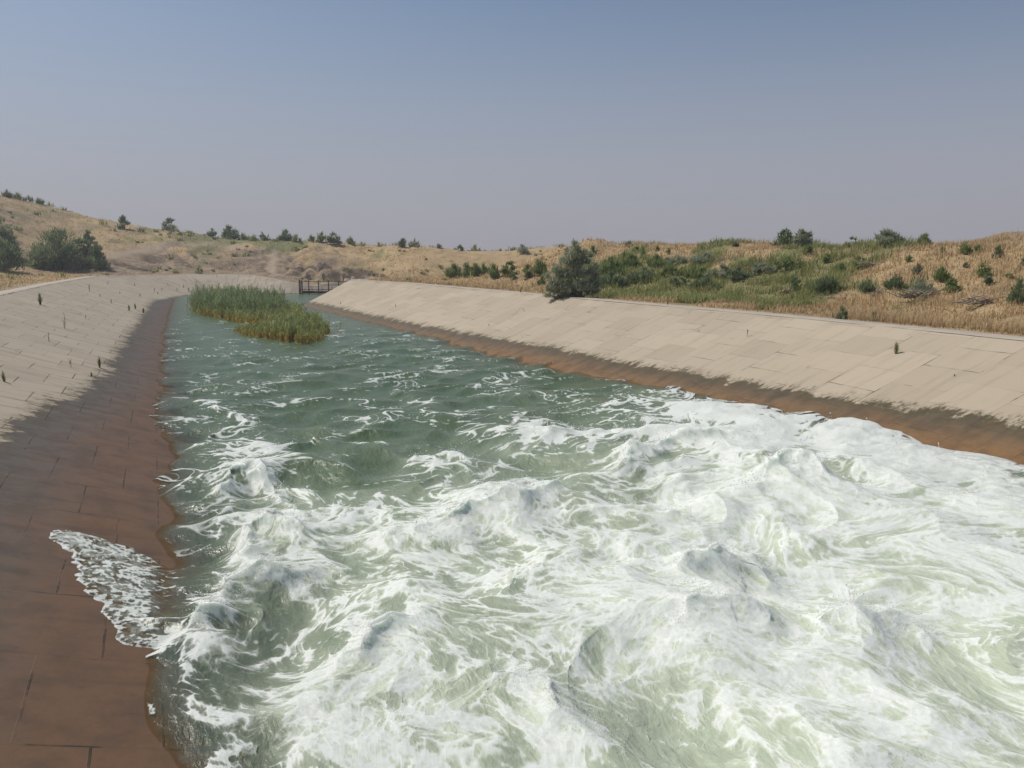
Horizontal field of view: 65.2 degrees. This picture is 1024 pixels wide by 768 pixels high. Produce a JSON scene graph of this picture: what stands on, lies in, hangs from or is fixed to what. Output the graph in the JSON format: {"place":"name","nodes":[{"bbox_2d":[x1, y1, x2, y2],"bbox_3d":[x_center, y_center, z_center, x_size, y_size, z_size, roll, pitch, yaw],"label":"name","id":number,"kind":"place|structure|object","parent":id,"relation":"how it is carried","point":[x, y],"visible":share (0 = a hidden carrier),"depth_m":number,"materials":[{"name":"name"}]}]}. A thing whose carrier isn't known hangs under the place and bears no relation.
{"place":"outdoors","nodes":[
{"label":"outdoors","id":0,"kind":"place"},
{"bbox_2d":[0,195,1023,340],"bbox_3d":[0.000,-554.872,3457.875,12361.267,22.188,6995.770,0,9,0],"label":"terrain","id":1,"kind":"structure","parent":0,"point":[120,257],"depth_m":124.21,"materials":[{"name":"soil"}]},
{"bbox_2d":[0,189,12,197],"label":"shrub","id":2,"kind":"object","parent":1,"relation":"on","point":[6,193],"visible":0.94,"depth_m":140.02,"materials":[{"name":"green plant"}]},
{"bbox_2d":[0,216,25,251],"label":"tree","id":3,"kind":"object","parent":1,"relation":"on","point":[8,235],"visible":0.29,"depth_m":111.57,"materials":[{"name":"green plant"}]},
{"bbox_2d":[0,236,29,270],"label":"tree","id":4,"kind":"object","parent":1,"relation":"on","point":[10,259],"visible":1,"depth_m":102.08,"materials":[{"name":"green plant"}]},
{"bbox_2d":[13,192,21,199],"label":"shrub","id":5,"kind":"object","parent":1,"relation":"on","point":[17,195],"visible":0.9,"depth_m":141.70,"materials":[{"name":"green plant"}]},
{"bbox_2d":[22,194,33,201],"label":"shrub","id":6,"kind":"object","parent":1,"relation":"on","point":[30,199],"visible":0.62,"depth_m":145.36,"materials":[{"name":"green plant"}]},
{"bbox_2d":[26,253,52,268],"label":"shrub","id":7,"kind":"object","parent":1,"relation":"on","point":[38,265],"visible":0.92,"depth_m":109.53,"materials":[{"name":"green plant"}]},
{"bbox_2d":[34,197,44,204],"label":"shrub","id":8,"kind":"object","parent":1,"relation":"on","point":[40,201],"visible":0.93,"depth_m":145.48,"materials":[{"name":"green plant"}]},
{"bbox_2d":[25,228,87,269],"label":"tree","id":9,"kind":"object","parent":1,"relation":"on","point":[59,254],"visible":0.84,"depth_m":111.01,"materials":[{"name":"green plant"}]},
{"bbox_2d":[70,233,95,268],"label":"tree","id":10,"kind":"object","parent":1,"relation":"on","point":[83,248],"visible":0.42,"depth_m":114.62,"materials":[{"name":"green plant"}]},
{"bbox_2d":[82,229,95,241],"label":"shrub","id":11,"kind":"object","parent":1,"relation":"on","point":[87,235],"visible":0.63,"depth_m":129.31,"materials":[{"name":"green plant"}]},
{"bbox_2d":[84,243,111,269],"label":"tree","id":12,"kind":"object","parent":1,"relation":"on","point":[97,261],"visible":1,"depth_m":112.66,"materials":[{"name":"green plant"}]},
{"bbox_2d":[115,214,130,228],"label":"shrub","id":13,"kind":"object","parent":1,"relation":"on","point":[122,218],"visible":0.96,"depth_m":141.75,"materials":[{"name":"green plant"}]},
{"bbox_2d":[0,274,337,767],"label":"concrete bank","id":14,"kind":"structure","parent":1,"relation":"on","point":[96,454],"depth_m":14.46,"materials":[{"name":"concrete"}]},
{"bbox_2d":[37,292,42,304],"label":"weed","id":15,"kind":"object","parent":14,"relation":"on","point":[39,298],"visible":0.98,"depth_m":48.43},
{"bbox_2d":[97,355,101,367],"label":"weed","id":16,"kind":"object","parent":14,"relation":"on","point":[99,362],"visible":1,"depth_m":31.66,"materials":[{"name":"green plant"}]},
{"bbox_2d":[162,218,177,229],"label":"shrub","id":17,"kind":"object","parent":1,"relation":"on","point":[165,223],"visible":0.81,"depth_m":150.49,"materials":[{"name":"green plant"}]},
{"bbox_2d":[3,200,386,285],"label":"green weeds","id":18,"kind":"object","parent":1,"relation":"on","point":[196,239],"visible":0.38,"depth_m":144.34,"materials":[{"name":"plant"}]},
{"bbox_2d":[205,228,216,236],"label":"shrub","id":19,"kind":"object","parent":1,"relation":"on","point":[212,233],"visible":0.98,"depth_m":151.34,"materials":[{"name":"green plant"}]},
{"bbox_2d":[0,196,426,289],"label":"dry grass","id":20,"kind":"structure","parent":1,"relation":"on","point":[4,279],"depth_m":123.36,"materials":[{"name":"plant"}]},
{"bbox_2d":[221,224,240,239],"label":"shrub","id":21,"kind":"object","parent":1,"relation":"on","point":[228,233],"visible":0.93,"depth_m":154.35,"materials":[{"name":"green plant"}]},
{"bbox_2d":[238,233,248,239],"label":"shrub","id":22,"kind":"object","parent":1,"relation":"on","point":[243,236],"visible":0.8,"depth_m":155.64,"materials":[{"name":"green plant"}]},
{"bbox_2d":[248,234,258,240],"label":"shrub","id":23,"kind":"object","parent":1,"relation":"on","point":[251,238],"visible":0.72,"depth_m":149.25,"materials":[{"name":"green plant"}]},
{"bbox_2d":[258,231,268,240],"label":"shrub","id":24,"kind":"object","parent":1,"relation":"on","point":[263,237],"visible":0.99,"depth_m":146.91,"materials":[{"name":"green plant"}]},
{"bbox_2d":[0,193,566,286],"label":"scrub","id":25,"kind":"object","parent":1,"relation":"on","point":[101,222],"visible":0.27,"depth_m":133.30,"materials":[{"name":"plant"}]},
{"bbox_2d":[276,229,292,240],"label":"shrub","id":26,"kind":"object","parent":1,"relation":"on","point":[285,235],"visible":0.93,"depth_m":148.36,"materials":[{"name":"green plant"}]},
{"bbox_2d":[292,233,301,241],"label":"shrub","id":27,"kind":"object","parent":1,"relation":"on","point":[294,237],"visible":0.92,"depth_m":147.38,"materials":[{"name":"green plant"}]},
{"bbox_2d":[307,234,315,241],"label":"shrub","id":28,"kind":"object","parent":1,"relation":"on","point":[311,238],"visible":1,"depth_m":145.50,"materials":[{"name":"green plant"}]},
{"bbox_2d":[315,231,325,242],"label":"shrub","id":29,"kind":"object","parent":1,"relation":"on","point":[321,237],"visible":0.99,"depth_m":143.71,"materials":[{"name":"green plant"}]},
{"bbox_2d":[298,280,348,293],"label":"sluice railing","id":30,"kind":"object","parent":1,"relation":"on","point":[301,289],"visible":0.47,"depth_m":107.58,"materials":[{"name":"metal"}]},
{"bbox_2d":[320,282,343,285],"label":"broken slab","id":31,"kind":"structure","parent":1,"relation":"on","point":[332,284],"depth_m":111.84,"materials":[{"name":"concrete"}]},
{"bbox_2d":[324,231,342,243],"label":"shrub","id":32,"kind":"object","parent":1,"relation":"on","point":[333,240],"visible":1,"depth_m":139.83,"materials":[{"name":"green plant"}]},
{"bbox_2d":[346,236,354,244],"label":"shrub","id":33,"kind":"object","parent":1,"relation":"on","point":[350,241],"visible":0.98,"depth_m":141.46,"materials":[{"name":"green plant"}]},
{"bbox_2d":[398,237,406,246],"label":"shrub","id":34,"kind":"object","parent":1,"relation":"on","point":[402,242],"visible":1,"depth_m":133.08,"materials":[{"name":"green plant"}]},
{"bbox_2d":[407,238,419,246],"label":"shrub","id":35,"kind":"object","parent":1,"relation":"on","point":[412,243],"visible":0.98,"depth_m":133.37,"materials":[{"name":"plant"}]},
{"bbox_2d":[444,263,462,277],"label":"shrub","id":36,"kind":"object","parent":1,"relation":"on","point":[453,270],"visible":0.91,"depth_m":82.59,"materials":[{"name":"green plant"}]},
{"bbox_2d":[462,262,469,276],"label":"shrub","id":37,"kind":"object","parent":1,"relation":"on","point":[465,272],"visible":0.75,"depth_m":81.44,"materials":[{"name":"green plant"}]},
{"bbox_2d":[468,262,484,276],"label":"shrub","id":38,"kind":"object","parent":1,"relation":"on","point":[474,270],"visible":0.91,"depth_m":80.45,"materials":[{"name":"green plant"}]},
{"bbox_2d":[481,261,487,273],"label":"shrub","id":39,"kind":"object","parent":1,"relation":"on","point":[484,270],"visible":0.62,"depth_m":81.56,"materials":[{"name":"green plant"}]},
{"bbox_2d":[486,262,499,278],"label":"shrub","id":40,"kind":"object","parent":1,"relation":"on","point":[493,272],"visible":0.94,"depth_m":74.96,"materials":[{"name":"green plant"}]},
{"bbox_2d":[499,261,517,274],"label":"shrub","id":41,"kind":"object","parent":1,"relation":"on","point":[504,269],"visible":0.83,"depth_m":74.53,"materials":[{"name":"green plant"}]},
{"bbox_2d":[507,272,517,279],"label":"shrub","id":42,"kind":"object","parent":1,"relation":"on","point":[513,275],"visible":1,"depth_m":72.75,"materials":[{"name":"green plant"}]},
{"bbox_2d":[516,243,529,253],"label":"shrub","id":43,"kind":"object","parent":1,"relation":"on","point":[521,249],"visible":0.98,"depth_m":128.26,"materials":[{"name":"plant"}]},
{"bbox_2d":[522,264,533,277],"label":"shrub","id":44,"kind":"object","parent":1,"relation":"on","point":[527,271],"visible":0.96,"depth_m":70.71,"materials":[{"name":"green plant"}]},
{"bbox_2d":[529,259,548,274],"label":"shrub","id":45,"kind":"object","parent":1,"relation":"on","point":[539,268],"visible":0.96,"depth_m":70.19,"materials":[{"name":"green plant"}]},
{"bbox_2d":[537,276,545,284],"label":"shrub","id":46,"kind":"object","parent":1,"relation":"on","point":[541,280],"visible":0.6,"depth_m":65.58,"materials":[{"name":"green plant"}]},
{"bbox_2d":[587,244,599,255],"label":"shrub","id":47,"kind":"object","parent":1,"relation":"on","point":[593,249],"visible":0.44,"depth_m":72.53,"materials":[{"name":"green plant"}]},
{"bbox_2d":[598,254,624,274],"bbox_3d":[7.723,-9.276,62.777,2.594,1.945,2.869,0,9,0],"label":"shrub","id":48,"kind":"object","parent":1,"relation":"on","point":[611,263],"visible":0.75,"depth_m":62.03,"materials":[{"name":"green plant"}]},
{"bbox_2d":[598,268,629,286],"bbox_3d":[7.220,-7.621,57.721,2.301,1.528,2.554,-7,11,-37],"label":"shrub","id":49,"kind":"object","parent":1,"relation":"on","point":[612,277],"visible":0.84,"depth_m":57.38,"materials":[{"name":"green plant"}]},
{"bbox_2d":[624,240,633,246],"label":"shrub","id":50,"kind":"object","parent":1,"relation":"on","point":[626,243],"visible":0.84,"depth_m":75.86,"materials":[{"name":"green plant"}]},
{"bbox_2d":[619,252,641,268],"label":"shrub","id":51,"kind":"object","parent":1,"relation":"on","point":[630,260],"visible":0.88,"depth_m":64.14,"materials":[{"name":"green plant"}]},
{"bbox_2d":[626,265,659,282],"bbox_3d":[9.495,-7.855,57.309,2.888,1.462,2.555,0,9,0],"label":"shrub","id":52,"kind":"object","parent":1,"relation":"on","point":[636,275],"visible":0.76,"depth_m":57.21,"materials":[{"name":"green plant"}]},
{"bbox_2d":[639,246,646,255],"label":"shrub","id":53,"kind":"object","parent":1,"relation":"on","point":[642,249],"visible":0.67,"depth_m":67.49,"materials":[{"name":"green plant"}]},
{"bbox_2d":[646,252,665,266],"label":"shrub","id":54,"kind":"object","parent":1,"relation":"on","point":[655,259],"visible":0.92,"depth_m":61.65,"materials":[{"name":"green plant"}]},
{"bbox_2d":[302,278,1023,464],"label":"concrete bank","id":55,"kind":"structure","parent":1,"relation":"on","point":[916,388],"depth_m":30.39,"materials":[{"name":"concrete"}]},
{"bbox_2d":[542,238,604,298],"bbox_3d":[3.708,-6.991,48.838,3.986,3.890,2.858,0,9,0],"label":"tamarisk bush","id":56,"kind":"object","parent":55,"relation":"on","point":[575,272],"visible":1,"depth_m":48.62,"materials":[{"name":"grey plant"}]},
{"bbox_2d":[894,342,898,353],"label":"weed","id":57,"kind":"object","parent":55,"relation":"on","point":[896,348],"visible":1,"depth_m":26.10,"materials":[{"name":"green plant"}]},
{"bbox_2d":[657,263,686,275],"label":"shrub","id":58,"kind":"object","parent":1,"relation":"on","point":[670,268],"visible":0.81,"depth_m":56.05,"materials":[{"name":"green plant"}]},
{"bbox_2d":[664,253,687,263],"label":"shrub","id":59,"kind":"object","parent":1,"relation":"on","point":[669,260],"visible":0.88,"depth_m":60.59,"materials":[{"name":"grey plant"}]},
{"bbox_2d":[669,275,690,285],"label":"shrub","id":60,"kind":"object","parent":1,"relation":"on","point":[676,282],"visible":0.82,"depth_m":52.28,"materials":[{"name":"green plant"}]},
{"bbox_2d":[682,263,709,278],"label":"shrub","id":61,"kind":"object","parent":1,"relation":"on","point":[699,269],"visible":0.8,"depth_m":53.59,"materials":[{"name":"green plant"}]},
{"bbox_2d":[690,275,720,287],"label":"shrub","id":62,"kind":"object","parent":1,"relation":"on","point":[705,280],"visible":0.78,"depth_m":50.47,"materials":[{"name":"green plant"}]},
{"bbox_2d":[688,251,723,263],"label":"shrub","id":63,"kind":"object","parent":1,"relation":"on","point":[703,258],"visible":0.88,"depth_m":57.11,"materials":[{"name":"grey plant"}]},
{"bbox_2d":[702,263,732,277],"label":"shrub","id":64,"kind":"object","parent":1,"relation":"on","point":[714,271],"visible":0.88,"depth_m":52.66,"materials":[{"name":"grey plant"}]},
{"bbox_2d":[732,241,739,246],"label":"shrub","id":65,"kind":"object","parent":1,"relation":"on","point":[735,244],"visible":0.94,"depth_m":62.55,"materials":[{"name":"green plant"}]},
{"bbox_2d":[725,266,755,280],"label":"shrub","id":66,"kind":"object","parent":1,"relation":"on","point":[737,273],"visible":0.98,"depth_m":50.95,"materials":[{"name":"green plant"}]},
{"bbox_2d":[547,235,934,312],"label":"green weeds","id":67,"kind":"object","parent":1,"relation":"on","point":[739,293],"visible":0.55,"depth_m":50.02,"materials":[{"name":"plant"}]},
{"bbox_2d":[751,261,776,272],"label":"shrub","id":68,"kind":"object","parent":1,"relation":"on","point":[761,267],"visible":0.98,"depth_m":51.11,"materials":[{"name":"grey plant"}]},
{"bbox_2d":[769,228,794,245],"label":"shrub","id":69,"kind":"object","parent":1,"relation":"on","point":[786,238],"visible":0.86,"depth_m":58.91,"materials":[{"name":"green plant"}]},
{"bbox_2d":[766,256,802,268],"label":"shrub","id":70,"kind":"object","parent":1,"relation":"on","point":[786,263],"visible":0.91,"depth_m":50.78,"materials":[{"name":"green plant"}]},
{"bbox_2d":[779,284,793,293],"bbox_3d":[15.270,-5.285,44.664,0.940,0.564,0.254,1,9,6],"label":"branch pile","id":71,"kind":"object","parent":1,"relation":"on","point":[784,290],"visible":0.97,"depth_m":44.64,"materials":[{"name":"brown wood"}]},
{"bbox_2d":[789,276,801,289],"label":"shrub","id":72,"kind":"object","parent":1,"relation":"on","point":[795,281],"visible":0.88,"depth_m":44.89,"materials":[{"name":"green plant"}]},
{"bbox_2d":[791,228,815,246],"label":"shrub","id":73,"kind":"object","parent":1,"relation":"on","point":[802,236],"visible":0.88,"depth_m":57.76,"materials":[{"name":"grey plant"}]},
{"bbox_2d":[801,243,812,254],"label":"shrub","id":74,"kind":"object","parent":1,"relation":"on","point":[807,249],"visible":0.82,"depth_m":53.62,"materials":[{"name":"green plant"}]},
{"bbox_2d":[806,273,844,293],"bbox_3d":[16.630,-5.253,42.363,1.957,1.298,1.682,0,9,0],"label":"shrub","id":75,"kind":"object","parent":1,"relation":"on","point":[821,285],"visible":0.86,"depth_m":41.99,"materials":[{"name":"green plant"}]},
{"bbox_2d":[820,253,831,262],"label":"shrub","id":76,"kind":"object","parent":1,"relation":"on","point":[825,259],"visible":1,"depth_m":49.61,"materials":[{"name":"green plant"}]},
{"bbox_2d":[835,262,846,272],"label":"shrub","id":77,"kind":"object","parent":1,"relation":"on","point":[840,265],"visible":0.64,"depth_m":46.30,"materials":[{"name":"green plant"}]},
{"bbox_2d":[834,305,850,319],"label":"shrub","id":78,"kind":"object","parent":1,"relation":"on","point":[842,314],"visible":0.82,"depth_m":31.72,"materials":[{"name":"green plant"}]},
{"bbox_2d":[844,236,857,246],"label":"shrub","id":79,"kind":"object","parent":1,"relation":"on","point":[853,238],"visible":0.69,"depth_m":54.22,"materials":[{"name":"green plant"}]},
{"bbox_2d":[849,255,866,268],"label":"shrub","id":80,"kind":"object","parent":1,"relation":"on","point":[857,258],"visible":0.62,"depth_m":46.44,"materials":[{"name":"green plant"}]},
{"bbox_2d":[856,277,879,294],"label":"shrub","id":81,"kind":"object","parent":1,"relation":"on","point":[868,286],"visible":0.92,"depth_m":39.81,"materials":[{"name":"green plant"}]},
{"bbox_2d":[853,260,885,266],"bbox_3d":[20.763,-6.958,45.994,2.458,0.442,0.483,0,9,0],"label":"branch pile","id":82,"kind":"object","parent":1,"relation":"on","point":[865,264],"visible":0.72,"depth_m":45.89,"materials":[{"name":"brown wood"}]},
{"bbox_2d":[866,287,883,294],"bbox_3d":[17.733,-4.532,39.020,1.087,0.503,0.229,0,9,0],"label":"branch pile","id":83,"kind":"object","parent":1,"relation":"on","point":[874,293],"visible":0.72,"depth_m":38.97,"materials":[{"name":"brown wood"}]},
{"bbox_2d":[873,227,907,244],"bbox_3d":[24.556,-9.516,51.967,2.100,1.387,2.055,7,12,38],"label":"shrub","id":84,"kind":"object","parent":1,"relation":"on","point":[888,235],"visible":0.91,"depth_m":51.79,"materials":[{"name":"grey plant"}]},
{"bbox_2d":[880,273,909,289],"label":"shrub","id":85,"kind":"object","parent":1,"relation":"on","point":[895,282],"visible":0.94,"depth_m":39.38,"materials":[{"name":"green plant"}]},
{"bbox_2d":[905,255,913,261],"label":"shrub","id":86,"kind":"object","parent":1,"relation":"on","point":[909,258],"visible":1,"depth_m":43.99,"materials":[{"name":"green plant"}]},
{"bbox_2d":[876,288,950,298],"bbox_3d":[19.005,-4.235,37.260,3.792,0.536,0.929,0,9,0],"label":"branch pile","id":87,"kind":"object","parent":1,"relation":"on","point":[913,294],"visible":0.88,"depth_m":37.12,"materials":[{"name":"brown wood"}]},
{"bbox_2d":[911,263,923,274],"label":"shrub","id":88,"kind":"object","parent":1,"relation":"on","point":[919,267],"visible":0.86,"depth_m":40.82,"materials":[{"name":"green plant"}]},
{"bbox_2d":[907,277,935,295],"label":"shrub","id":89,"kind":"object","parent":1,"relation":"on","point":[920,284],"visible":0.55,"depth_m":37.74,"materials":[{"name":"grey plant"}]},
{"bbox_2d":[916,232,934,245],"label":"shrub","id":90,"kind":"object","parent":1,"relation":"on","point":[924,239],"visible":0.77,"depth_m":49.68,"materials":[{"name":"green plant"}]},
{"bbox_2d":[933,265,952,281],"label":"shrub","id":91,"kind":"object","parent":1,"relation":"on","point":[941,274],"visible":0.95,"depth_m":38.98,"materials":[{"name":"green plant"}]},
{"bbox_2d":[940,277,962,291],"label":"shrub","id":92,"kind":"object","parent":1,"relation":"on","point":[953,284],"visible":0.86,"depth_m":37.19,"materials":[{"name":"green plant"}]},
{"bbox_2d":[962,262,969,266],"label":"shrub","id":93,"kind":"object","parent":1,"relation":"on","point":[965,264],"visible":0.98,"depth_m":39.91,"materials":[{"name":"green plant"}]},
{"bbox_2d":[958,242,974,254],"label":"shrub","id":94,"kind":"object","parent":1,"relation":"on","point":[965,249],"visible":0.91,"depth_m":42.64,"materials":[{"name":"green plant"}]},
{"bbox_2d":[948,294,1006,304],"bbox_3d":[20.156,-3.641,34.491,2.901,0.458,0.704,0,9,0],"label":"branch pile","id":95,"kind":"object","parent":1,"relation":"on","point":[982,301],"visible":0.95,"depth_m":34.39,"materials":[{"name":"brown wood"}]},
{"bbox_2d":[973,244,982,252],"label":"shrub","id":96,"kind":"object","parent":1,"relation":"on","point":[977,247],"visible":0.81,"depth_m":42.62,"materials":[{"name":"green plant"}]},
{"bbox_2d":[974,260,993,276],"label":"shrub","id":97,"kind":"object","parent":1,"relation":"on","point":[981,270],"visible":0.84,"depth_m":37.71,"materials":[{"name":"green plant"}]},
{"bbox_2d":[983,271,993,283],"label":"shrub","id":98,"kind":"object","parent":1,"relation":"on","point":[988,280],"visible":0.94,"depth_m":36.70,"materials":[{"name":"green plant"}]},
{"bbox_2d":[991,245,1004,258],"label":"shrub","id":99,"kind":"object","parent":1,"relation":"on","point":[998,249],"visible":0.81,"depth_m":40.30,"materials":[{"name":"green plant"}]},
{"bbox_2d":[1005,277,1023,303],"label":"shrub","id":100,"kind":"object","parent":1,"relation":"on","point":[1017,292],"visible":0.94,"depth_m":33.42,"materials":[{"name":"green plant"}]},
{"bbox_2d":[0,0,1023,250],"label":"sky","id":101,"kind":"structure","parent":0,"point":[487,124],"materials":[{"name":"blue"}]},
{"bbox_2d":[49,293,1023,767],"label":"water","id":102,"kind":"structure","parent":0,"point":[569,583],"depth_m":12.74,"materials":[{"name":"liquid"}]},
{"bbox_2d":[183,279,289,317],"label":"reed clump","id":103,"kind":"object","parent":102,"relation":"in","point":[237,297],"visible":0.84,"depth_m":71.06,"materials":[{"name":"green plant"}]},
{"bbox_2d":[195,299,306,324],"bbox_3d":[-20.222,-5.777,63.683,8.952,1.786,23.909,-4,10,-23],"label":"reed clump","id":104,"kind":"object","parent":102,"relation":"in","point":[261,314],"visible":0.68,"depth_m":62.53,"materials":[{"name":"green plant"}]},
{"bbox_2d":[229,308,340,344],"bbox_3d":[-14.537,-3.934,52.732,7.151,1.608,15.612,-4,10,-26],"label":"reed clump","id":105,"kind":"object","parent":102,"relation":"in","point":[305,327],"visible":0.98,"depth_m":50.05,"materials":[{"name":"green plant"}]},
{"bbox_2d":[177,397,1023,746],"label":"spray","id":106,"kind":"object","parent":102,"relation":"on","point":[595,515],"visible":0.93,"depth_m":12.82,"materials":[{"name":"white liquid"}]}
]}

